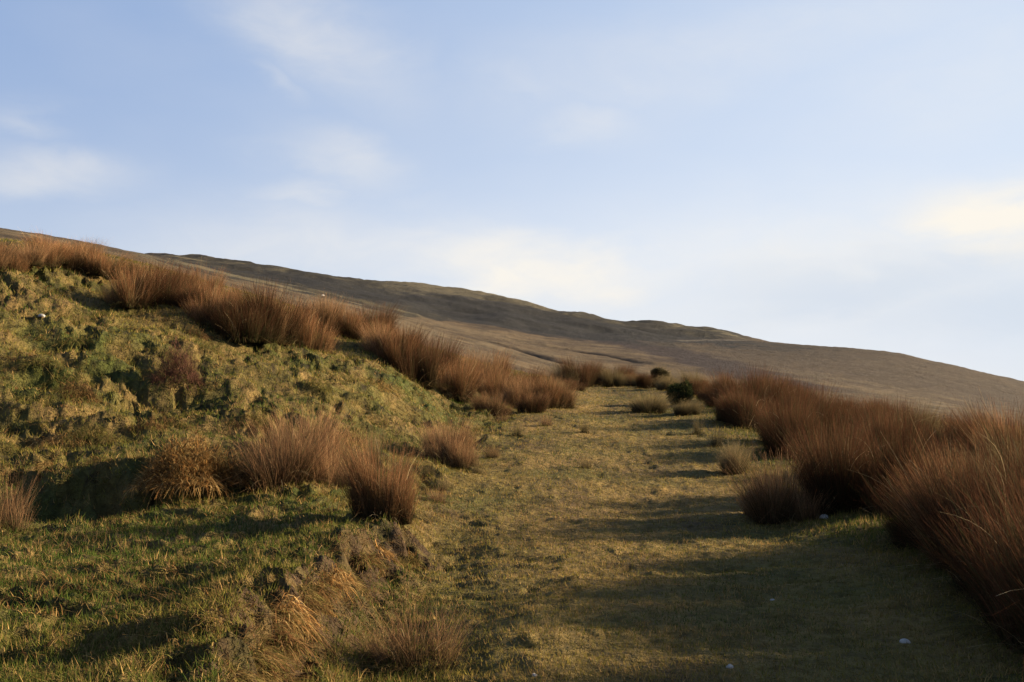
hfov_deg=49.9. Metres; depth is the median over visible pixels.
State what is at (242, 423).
grass tuft
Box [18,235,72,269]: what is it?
rush tussock
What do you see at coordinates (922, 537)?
rush tussock
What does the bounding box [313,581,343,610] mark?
grass hummock
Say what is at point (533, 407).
rush tussock
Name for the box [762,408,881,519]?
rush tussock
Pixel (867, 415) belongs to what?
rush tussock
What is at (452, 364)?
rush tussock
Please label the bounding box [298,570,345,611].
grass hummock
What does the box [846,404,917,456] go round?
rush tussock
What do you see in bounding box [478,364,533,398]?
rush tussock
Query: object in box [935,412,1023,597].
rush tussock
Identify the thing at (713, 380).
rush tussock
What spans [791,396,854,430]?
rush tussock
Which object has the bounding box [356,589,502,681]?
rush tussock
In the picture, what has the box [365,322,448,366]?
rush tussock
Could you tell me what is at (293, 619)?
grass hummock
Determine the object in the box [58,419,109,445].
grass tuft
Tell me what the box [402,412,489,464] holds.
rush tussock
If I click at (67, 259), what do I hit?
rush tussock
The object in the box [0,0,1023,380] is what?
sky
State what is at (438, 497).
rush tussock
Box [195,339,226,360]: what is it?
grass tuft
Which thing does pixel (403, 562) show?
grass hummock
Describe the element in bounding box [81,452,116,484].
grass tuft
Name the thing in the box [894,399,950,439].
rush tussock
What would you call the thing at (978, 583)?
rush tussock
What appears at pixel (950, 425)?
rush tussock
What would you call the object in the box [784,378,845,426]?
rush tussock
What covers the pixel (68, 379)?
grass tuft
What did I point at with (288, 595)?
grass hummock
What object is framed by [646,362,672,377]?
rush tussock
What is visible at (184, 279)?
rush tussock
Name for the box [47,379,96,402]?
grass tuft
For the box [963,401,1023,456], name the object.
rush tussock
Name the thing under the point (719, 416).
rush tussock
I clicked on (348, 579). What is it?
grass hummock
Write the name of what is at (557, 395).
rush tussock
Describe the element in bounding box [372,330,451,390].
rush tussock
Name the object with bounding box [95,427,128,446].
grass tuft
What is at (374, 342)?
rush tussock
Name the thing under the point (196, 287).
rush tussock
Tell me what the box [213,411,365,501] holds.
rush tussock
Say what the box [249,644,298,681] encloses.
grass hummock
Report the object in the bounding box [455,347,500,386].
rush tussock
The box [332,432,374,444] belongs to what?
grass tuft
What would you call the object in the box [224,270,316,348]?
rush tussock
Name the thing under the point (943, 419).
rush tussock
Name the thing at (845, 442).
rush tussock
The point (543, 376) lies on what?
rush tussock
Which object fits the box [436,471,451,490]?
rush tussock
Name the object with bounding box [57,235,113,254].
rush tussock
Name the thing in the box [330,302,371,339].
rush tussock
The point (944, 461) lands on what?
rush tussock
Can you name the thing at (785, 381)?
rush tussock
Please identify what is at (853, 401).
rush tussock
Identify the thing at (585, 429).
rush tussock
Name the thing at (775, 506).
rush tussock
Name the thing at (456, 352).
rush tussock
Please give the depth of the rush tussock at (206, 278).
21.02 m
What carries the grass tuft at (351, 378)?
on the ground at (528, 334)
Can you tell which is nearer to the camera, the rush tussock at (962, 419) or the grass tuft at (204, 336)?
the grass tuft at (204, 336)
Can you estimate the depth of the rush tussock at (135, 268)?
20.96 m
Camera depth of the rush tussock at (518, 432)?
17.20 m
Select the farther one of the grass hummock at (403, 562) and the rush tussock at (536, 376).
the rush tussock at (536, 376)
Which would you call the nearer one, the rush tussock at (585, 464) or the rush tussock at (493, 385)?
the rush tussock at (585, 464)
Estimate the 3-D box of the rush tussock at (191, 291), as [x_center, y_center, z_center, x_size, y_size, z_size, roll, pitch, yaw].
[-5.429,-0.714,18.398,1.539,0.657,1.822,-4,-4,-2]
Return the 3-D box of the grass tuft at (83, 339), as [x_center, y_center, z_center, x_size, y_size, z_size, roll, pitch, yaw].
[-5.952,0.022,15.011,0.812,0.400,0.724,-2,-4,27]
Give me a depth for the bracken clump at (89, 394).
13.30 m
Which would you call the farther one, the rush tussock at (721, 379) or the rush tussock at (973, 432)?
the rush tussock at (721, 379)
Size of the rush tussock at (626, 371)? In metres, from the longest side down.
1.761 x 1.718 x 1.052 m
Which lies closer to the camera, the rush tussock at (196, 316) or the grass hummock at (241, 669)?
the grass hummock at (241, 669)
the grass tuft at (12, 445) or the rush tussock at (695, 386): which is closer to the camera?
the grass tuft at (12, 445)
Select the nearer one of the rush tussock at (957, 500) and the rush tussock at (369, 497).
the rush tussock at (957, 500)
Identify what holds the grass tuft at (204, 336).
on the ground at (528, 334)
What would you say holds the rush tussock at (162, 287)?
on the ground at (528, 334)
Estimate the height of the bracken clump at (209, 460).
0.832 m
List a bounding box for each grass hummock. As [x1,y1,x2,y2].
[201,658,273,681]
[223,663,262,681]
[248,641,287,680]
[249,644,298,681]
[249,646,285,681]
[251,630,289,673]
[258,634,301,680]
[259,612,314,667]
[264,627,320,675]
[269,605,314,637]
[270,588,318,636]
[271,603,318,640]
[275,632,310,667]
[277,603,328,651]
[292,614,340,667]
[296,590,340,624]
[297,579,336,625]
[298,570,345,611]
[311,584,338,615]
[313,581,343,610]
[319,569,362,604]
[319,602,347,617]
[330,563,364,591]
[341,568,363,591]
[345,564,367,593]
[348,549,393,572]
[375,540,399,565]
[375,559,394,578]
[397,556,410,567]
[399,552,427,569]
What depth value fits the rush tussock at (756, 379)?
23.82 m
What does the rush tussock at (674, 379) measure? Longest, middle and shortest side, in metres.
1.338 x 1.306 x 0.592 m
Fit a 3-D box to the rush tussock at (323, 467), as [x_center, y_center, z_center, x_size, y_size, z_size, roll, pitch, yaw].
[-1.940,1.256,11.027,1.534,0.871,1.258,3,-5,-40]
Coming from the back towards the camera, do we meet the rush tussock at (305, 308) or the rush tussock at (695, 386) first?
the rush tussock at (695, 386)
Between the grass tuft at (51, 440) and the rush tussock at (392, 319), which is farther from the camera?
the rush tussock at (392, 319)
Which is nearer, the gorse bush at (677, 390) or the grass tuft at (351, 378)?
the grass tuft at (351, 378)
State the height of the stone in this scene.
0.023 m
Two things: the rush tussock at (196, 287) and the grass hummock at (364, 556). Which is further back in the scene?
the rush tussock at (196, 287)
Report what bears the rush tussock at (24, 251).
on the ground at (528, 334)
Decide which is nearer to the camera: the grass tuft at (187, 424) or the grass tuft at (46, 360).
the grass tuft at (187, 424)
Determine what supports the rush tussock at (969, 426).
on the ground at (528, 334)
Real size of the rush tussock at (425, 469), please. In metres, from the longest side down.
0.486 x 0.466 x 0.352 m
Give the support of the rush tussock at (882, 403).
on the ground at (528, 334)
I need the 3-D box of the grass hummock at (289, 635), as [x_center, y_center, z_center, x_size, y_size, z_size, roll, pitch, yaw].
[-1.102,1.380,5.050,0.390,0.287,0.387,0,-4,0]
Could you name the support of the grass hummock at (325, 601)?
on the ground at (528, 334)
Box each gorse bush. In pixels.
[650,367,669,380]
[666,378,694,405]
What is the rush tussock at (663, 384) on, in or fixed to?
on the ground at (528, 334)
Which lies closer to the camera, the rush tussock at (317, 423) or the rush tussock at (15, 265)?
the rush tussock at (317, 423)
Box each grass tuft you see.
[0,434,23,453]
[10,390,53,406]
[14,456,62,476]
[15,351,65,375]
[25,430,90,448]
[35,367,96,390]
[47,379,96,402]
[50,334,91,350]
[53,421,127,447]
[55,302,93,324]
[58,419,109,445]
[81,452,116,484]
[92,310,131,318]
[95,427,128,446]
[120,416,173,438]
[148,412,190,427]
[151,347,182,360]
[169,418,200,430]
[183,322,208,340]
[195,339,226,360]
[220,415,265,432]
[248,406,276,429]
[301,371,336,395]
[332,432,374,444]
[338,370,372,384]
[344,424,394,442]
[364,370,401,393]
[365,377,406,391]
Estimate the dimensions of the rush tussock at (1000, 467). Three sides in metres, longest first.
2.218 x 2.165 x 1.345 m
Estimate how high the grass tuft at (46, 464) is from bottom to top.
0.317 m
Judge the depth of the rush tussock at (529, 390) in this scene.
21.87 m
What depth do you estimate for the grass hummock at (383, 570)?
7.55 m
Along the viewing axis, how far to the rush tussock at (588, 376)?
32.73 m
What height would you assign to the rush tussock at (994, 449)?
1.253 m
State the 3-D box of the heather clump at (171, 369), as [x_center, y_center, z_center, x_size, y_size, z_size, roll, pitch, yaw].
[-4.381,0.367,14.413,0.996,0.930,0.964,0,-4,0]
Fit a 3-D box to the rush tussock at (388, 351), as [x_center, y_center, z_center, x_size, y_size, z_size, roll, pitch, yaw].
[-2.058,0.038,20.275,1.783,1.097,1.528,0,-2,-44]
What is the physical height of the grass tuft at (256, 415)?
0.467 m
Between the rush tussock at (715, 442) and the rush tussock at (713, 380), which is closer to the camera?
the rush tussock at (715, 442)
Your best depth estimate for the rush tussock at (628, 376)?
34.01 m
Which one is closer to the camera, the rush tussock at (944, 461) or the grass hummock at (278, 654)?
the grass hummock at (278, 654)
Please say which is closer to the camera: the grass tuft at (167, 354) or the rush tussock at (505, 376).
the grass tuft at (167, 354)
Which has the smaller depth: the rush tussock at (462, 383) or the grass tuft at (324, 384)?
the grass tuft at (324, 384)
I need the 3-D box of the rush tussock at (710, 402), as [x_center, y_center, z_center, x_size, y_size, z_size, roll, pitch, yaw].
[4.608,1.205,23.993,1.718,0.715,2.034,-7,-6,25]
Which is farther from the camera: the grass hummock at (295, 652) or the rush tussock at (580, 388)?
the rush tussock at (580, 388)
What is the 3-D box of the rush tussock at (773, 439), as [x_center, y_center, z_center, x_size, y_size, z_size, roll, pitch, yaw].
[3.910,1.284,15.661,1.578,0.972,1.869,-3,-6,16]
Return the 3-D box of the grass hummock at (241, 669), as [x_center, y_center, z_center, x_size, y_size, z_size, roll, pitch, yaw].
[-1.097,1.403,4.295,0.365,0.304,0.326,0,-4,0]
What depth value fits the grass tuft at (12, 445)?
11.44 m
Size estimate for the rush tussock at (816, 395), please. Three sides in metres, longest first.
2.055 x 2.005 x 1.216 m
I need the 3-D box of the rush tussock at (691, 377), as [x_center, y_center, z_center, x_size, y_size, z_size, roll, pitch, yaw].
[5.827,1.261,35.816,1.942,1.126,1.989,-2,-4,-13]
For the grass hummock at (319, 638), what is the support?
on the ground at (528, 334)
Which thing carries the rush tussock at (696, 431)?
on the ground at (528, 334)
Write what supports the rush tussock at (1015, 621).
on the ground at (528, 334)
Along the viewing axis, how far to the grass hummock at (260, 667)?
4.56 m
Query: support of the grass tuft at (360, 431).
on the ground at (528, 334)
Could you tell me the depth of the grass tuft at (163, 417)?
12.76 m
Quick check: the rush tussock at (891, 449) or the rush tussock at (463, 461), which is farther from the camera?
the rush tussock at (463, 461)
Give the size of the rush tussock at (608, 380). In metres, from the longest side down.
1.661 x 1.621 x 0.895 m
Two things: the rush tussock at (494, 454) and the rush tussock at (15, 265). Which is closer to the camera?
the rush tussock at (494, 454)
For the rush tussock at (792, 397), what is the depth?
19.98 m
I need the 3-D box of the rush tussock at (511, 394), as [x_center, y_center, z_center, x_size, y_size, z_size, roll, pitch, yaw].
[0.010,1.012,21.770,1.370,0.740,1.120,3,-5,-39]
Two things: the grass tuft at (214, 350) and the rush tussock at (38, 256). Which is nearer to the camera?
the grass tuft at (214, 350)
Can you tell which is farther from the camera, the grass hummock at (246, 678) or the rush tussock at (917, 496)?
the rush tussock at (917, 496)
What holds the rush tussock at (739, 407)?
on the ground at (528, 334)
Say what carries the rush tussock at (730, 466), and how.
on the ground at (528, 334)
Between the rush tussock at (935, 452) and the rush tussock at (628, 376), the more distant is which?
the rush tussock at (628, 376)
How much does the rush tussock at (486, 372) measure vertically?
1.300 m
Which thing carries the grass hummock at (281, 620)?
on the ground at (528, 334)
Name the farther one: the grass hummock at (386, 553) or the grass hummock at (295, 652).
the grass hummock at (386, 553)
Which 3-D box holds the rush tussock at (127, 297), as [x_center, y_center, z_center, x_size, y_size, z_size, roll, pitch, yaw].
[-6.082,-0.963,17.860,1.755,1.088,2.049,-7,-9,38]
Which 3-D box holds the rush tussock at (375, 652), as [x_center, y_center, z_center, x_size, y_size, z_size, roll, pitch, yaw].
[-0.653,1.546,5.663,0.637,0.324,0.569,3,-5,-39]
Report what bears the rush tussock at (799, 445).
on the ground at (528, 334)
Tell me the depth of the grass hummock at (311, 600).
5.64 m
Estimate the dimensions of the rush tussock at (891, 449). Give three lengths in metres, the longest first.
1.867 x 1.718 x 1.306 m
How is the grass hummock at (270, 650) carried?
on the ground at (528, 334)
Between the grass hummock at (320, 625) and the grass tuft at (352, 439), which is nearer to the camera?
the grass hummock at (320, 625)
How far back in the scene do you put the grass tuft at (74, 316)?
15.88 m
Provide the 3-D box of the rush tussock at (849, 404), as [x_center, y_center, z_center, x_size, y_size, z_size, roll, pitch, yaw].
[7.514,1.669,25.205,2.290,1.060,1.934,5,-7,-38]
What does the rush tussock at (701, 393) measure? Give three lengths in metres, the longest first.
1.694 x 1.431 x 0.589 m
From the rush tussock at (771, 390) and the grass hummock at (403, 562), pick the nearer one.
the grass hummock at (403, 562)
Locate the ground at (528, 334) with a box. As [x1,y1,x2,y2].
[0,228,1023,681]
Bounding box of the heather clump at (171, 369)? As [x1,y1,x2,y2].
[147,336,210,394]
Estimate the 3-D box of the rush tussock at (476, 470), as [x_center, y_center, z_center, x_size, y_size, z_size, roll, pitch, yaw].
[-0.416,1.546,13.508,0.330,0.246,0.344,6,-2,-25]
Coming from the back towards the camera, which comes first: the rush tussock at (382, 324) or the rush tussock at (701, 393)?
the rush tussock at (701, 393)
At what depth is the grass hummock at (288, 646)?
5.02 m
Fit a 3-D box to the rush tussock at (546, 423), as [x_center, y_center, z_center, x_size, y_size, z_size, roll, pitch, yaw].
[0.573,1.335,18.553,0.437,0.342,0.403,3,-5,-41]
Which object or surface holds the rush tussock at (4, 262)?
on the ground at (528, 334)
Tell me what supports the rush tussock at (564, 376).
on the ground at (528, 334)
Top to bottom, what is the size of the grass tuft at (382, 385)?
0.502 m
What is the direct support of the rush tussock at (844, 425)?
on the ground at (528, 334)
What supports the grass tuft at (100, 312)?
on the ground at (528, 334)
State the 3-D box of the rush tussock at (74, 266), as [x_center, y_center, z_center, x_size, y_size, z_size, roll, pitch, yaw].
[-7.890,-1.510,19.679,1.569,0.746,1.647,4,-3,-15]
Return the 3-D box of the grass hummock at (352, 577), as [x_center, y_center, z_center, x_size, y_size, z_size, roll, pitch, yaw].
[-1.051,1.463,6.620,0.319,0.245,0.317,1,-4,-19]
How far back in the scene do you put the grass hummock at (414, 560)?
8.41 m
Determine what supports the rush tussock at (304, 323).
on the ground at (528, 334)
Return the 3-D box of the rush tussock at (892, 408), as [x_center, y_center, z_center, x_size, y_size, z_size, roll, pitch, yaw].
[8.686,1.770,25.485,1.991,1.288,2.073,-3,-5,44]
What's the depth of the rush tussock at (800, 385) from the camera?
25.70 m
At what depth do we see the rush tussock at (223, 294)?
18.60 m
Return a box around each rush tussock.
[0,237,31,272]
[0,243,40,279]
[0,466,47,537]
[6,224,81,264]
[8,240,47,267]
[10,238,58,266]
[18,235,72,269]
[49,239,98,272]
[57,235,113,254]
[71,239,141,279]
[90,261,171,310]
[97,258,203,308]
[112,260,153,281]
[145,259,216,294]
[155,277,214,310]
[174,273,227,304]
[176,291,301,343]
[178,256,230,298]
[179,272,251,327]
[180,280,249,302]
[210,280,244,300]
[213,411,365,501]
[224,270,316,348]
[229,282,299,345]
[235,401,368,481]
[264,287,331,349]
[269,428,369,488]
[282,287,344,357]
[291,301,325,315]
[292,415,443,528]
[299,292,355,331]
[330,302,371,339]
[334,609,436,676]
[343,295,406,334]
[351,320,405,356]
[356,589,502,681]
[360,312,405,339]
[360,419,394,462]
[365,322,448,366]
[370,322,426,370]
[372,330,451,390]
[387,450,414,481]
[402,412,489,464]
[417,454,438,477]
[420,333,467,381]
[420,348,470,386]
[427,484,452,503]
[435,347,489,401]
[435,354,454,381]
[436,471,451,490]
[440,437,494,468]
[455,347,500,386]
[461,347,520,395]
[462,389,516,416]
[466,345,519,383]
[471,462,484,474]
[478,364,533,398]
[482,361,524,388]
[482,441,502,457]
[494,378,534,406]
[494,408,509,421]
[501,362,551,386]
[501,372,560,408]
[510,365,561,385]
[510,420,523,435]
[512,389,554,413]
[526,363,576,408]
[537,371,588,409]
[540,413,555,426]
[542,358,590,386]
[549,355,608,386]
[559,377,590,390]
[574,452,597,468]
[577,420,593,433]
[578,359,613,384]
[597,365,631,386]
[605,361,639,376]
[620,389,679,413]
[621,372,637,385]
[623,371,670,388]
[629,370,653,386]
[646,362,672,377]
[653,372,679,390]
[665,374,682,383]
[668,398,712,415]
[673,365,709,384]
[680,376,711,395]
[690,414,704,434]
[691,444,838,528]
[692,384,719,400]
[695,378,747,406]
[696,387,767,423]
[699,370,736,390]
[702,426,730,447]
[703,367,748,398]
[711,378,778,429]
[711,436,756,475]
[715,356,780,397]
[730,373,796,414]
[734,391,830,444]
[745,397,831,458]
[750,371,815,406]
[755,372,807,404]
[760,383,821,420]
[760,406,929,482]
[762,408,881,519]
[777,372,823,398]
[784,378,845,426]
[785,379,843,412]
[787,407,871,446]
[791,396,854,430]
[794,433,886,468]
[808,398,960,515]
[819,390,862,416]
[826,397,897,428]
[832,391,871,416]
[837,420,1013,581]
[839,444,1015,558]
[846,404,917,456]
[856,396,943,448]
[857,394,925,422]
[862,392,913,415]
[868,431,1018,579]
[868,456,1023,657]
[872,421,1023,611]
[873,436,922,460]
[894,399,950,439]
[894,443,1023,677]
[898,448,976,487]
[899,391,1023,587]
[907,439,950,461]
[911,438,983,463]
[912,418,971,453]
[912,434,966,449]
[913,403,965,441]
[922,450,984,469]
[932,422,1023,473]
[933,408,1000,451]
[934,399,1002,432]
[934,414,1023,484]
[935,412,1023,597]
[937,419,1023,575]
[943,387,1023,456]
[953,398,1023,457]
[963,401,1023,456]
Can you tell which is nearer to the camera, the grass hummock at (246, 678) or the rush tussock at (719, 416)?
the grass hummock at (246, 678)
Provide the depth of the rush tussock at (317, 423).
11.36 m
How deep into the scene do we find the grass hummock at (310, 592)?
5.74 m
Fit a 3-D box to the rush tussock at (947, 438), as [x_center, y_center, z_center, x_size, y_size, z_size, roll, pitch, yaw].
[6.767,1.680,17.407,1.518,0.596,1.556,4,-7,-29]
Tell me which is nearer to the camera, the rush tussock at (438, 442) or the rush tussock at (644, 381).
the rush tussock at (438, 442)
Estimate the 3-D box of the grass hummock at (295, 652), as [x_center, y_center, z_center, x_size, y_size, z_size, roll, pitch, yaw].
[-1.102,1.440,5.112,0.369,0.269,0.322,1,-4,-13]
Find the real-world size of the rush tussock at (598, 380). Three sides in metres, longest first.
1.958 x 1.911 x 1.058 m
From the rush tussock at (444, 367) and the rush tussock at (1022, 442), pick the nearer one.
the rush tussock at (1022, 442)
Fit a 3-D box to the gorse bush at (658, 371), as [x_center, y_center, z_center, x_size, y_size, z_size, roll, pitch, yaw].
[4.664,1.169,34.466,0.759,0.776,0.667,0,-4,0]
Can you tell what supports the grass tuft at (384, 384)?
on the ground at (528, 334)
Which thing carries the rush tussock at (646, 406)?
on the ground at (528, 334)
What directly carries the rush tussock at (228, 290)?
on the ground at (528, 334)
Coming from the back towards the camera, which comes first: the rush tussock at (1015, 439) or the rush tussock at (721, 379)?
the rush tussock at (721, 379)
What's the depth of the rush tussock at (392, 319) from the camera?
22.91 m
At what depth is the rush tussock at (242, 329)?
17.46 m
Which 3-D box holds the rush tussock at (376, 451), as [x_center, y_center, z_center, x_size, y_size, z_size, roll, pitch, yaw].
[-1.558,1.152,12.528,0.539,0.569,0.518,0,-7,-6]
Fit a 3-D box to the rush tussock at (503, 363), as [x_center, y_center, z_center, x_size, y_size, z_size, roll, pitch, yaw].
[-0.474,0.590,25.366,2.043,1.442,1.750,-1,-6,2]
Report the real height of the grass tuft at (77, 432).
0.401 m
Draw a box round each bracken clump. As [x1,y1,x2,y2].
[51,379,106,408]
[120,422,264,506]
[205,446,255,495]
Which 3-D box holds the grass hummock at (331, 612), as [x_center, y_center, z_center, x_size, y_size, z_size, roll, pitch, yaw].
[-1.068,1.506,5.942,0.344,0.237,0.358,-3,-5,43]
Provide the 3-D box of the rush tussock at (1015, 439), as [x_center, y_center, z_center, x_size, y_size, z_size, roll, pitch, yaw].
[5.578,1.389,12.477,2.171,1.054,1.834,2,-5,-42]
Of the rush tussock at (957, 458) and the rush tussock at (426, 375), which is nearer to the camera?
the rush tussock at (957, 458)
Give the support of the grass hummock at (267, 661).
on the ground at (528, 334)
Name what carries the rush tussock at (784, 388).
on the ground at (528, 334)
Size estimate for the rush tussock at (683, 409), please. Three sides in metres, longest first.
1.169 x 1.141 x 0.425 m
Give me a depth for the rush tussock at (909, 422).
19.11 m
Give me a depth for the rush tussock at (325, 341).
18.94 m
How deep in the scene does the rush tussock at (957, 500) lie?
6.76 m
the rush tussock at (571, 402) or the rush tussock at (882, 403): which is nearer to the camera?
the rush tussock at (571, 402)
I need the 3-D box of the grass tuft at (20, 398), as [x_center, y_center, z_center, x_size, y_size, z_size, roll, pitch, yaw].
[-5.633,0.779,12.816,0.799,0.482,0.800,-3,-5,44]
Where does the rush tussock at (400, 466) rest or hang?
on the ground at (528, 334)
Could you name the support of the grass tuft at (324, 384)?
on the ground at (528, 334)
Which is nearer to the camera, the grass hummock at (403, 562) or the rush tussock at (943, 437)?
the grass hummock at (403, 562)
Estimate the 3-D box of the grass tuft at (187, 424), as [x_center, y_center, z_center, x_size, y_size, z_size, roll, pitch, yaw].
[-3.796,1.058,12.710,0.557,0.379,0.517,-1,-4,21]
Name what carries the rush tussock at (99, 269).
on the ground at (528, 334)
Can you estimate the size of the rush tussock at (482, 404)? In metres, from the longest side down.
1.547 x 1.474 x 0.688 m
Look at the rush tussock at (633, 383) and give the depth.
33.45 m
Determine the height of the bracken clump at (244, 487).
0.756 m
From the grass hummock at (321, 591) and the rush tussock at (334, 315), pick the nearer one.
the grass hummock at (321, 591)
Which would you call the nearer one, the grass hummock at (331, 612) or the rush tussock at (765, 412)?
the grass hummock at (331, 612)
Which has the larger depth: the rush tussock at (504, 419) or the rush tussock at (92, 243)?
the rush tussock at (92, 243)
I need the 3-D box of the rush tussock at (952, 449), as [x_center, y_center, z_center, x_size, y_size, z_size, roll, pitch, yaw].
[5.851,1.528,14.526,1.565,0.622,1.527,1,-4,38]
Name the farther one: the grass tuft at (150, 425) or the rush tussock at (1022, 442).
the grass tuft at (150, 425)
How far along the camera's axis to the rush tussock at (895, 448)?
16.00 m
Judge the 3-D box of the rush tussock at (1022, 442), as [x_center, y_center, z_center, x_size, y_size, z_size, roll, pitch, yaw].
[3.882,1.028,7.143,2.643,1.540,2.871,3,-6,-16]
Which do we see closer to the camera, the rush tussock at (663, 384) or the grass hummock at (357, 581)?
the grass hummock at (357, 581)
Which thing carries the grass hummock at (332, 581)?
on the ground at (528, 334)
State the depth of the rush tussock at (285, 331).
18.28 m
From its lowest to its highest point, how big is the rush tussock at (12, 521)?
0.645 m
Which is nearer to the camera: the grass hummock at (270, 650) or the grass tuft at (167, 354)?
the grass hummock at (270, 650)
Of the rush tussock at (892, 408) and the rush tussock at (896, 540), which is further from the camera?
the rush tussock at (892, 408)

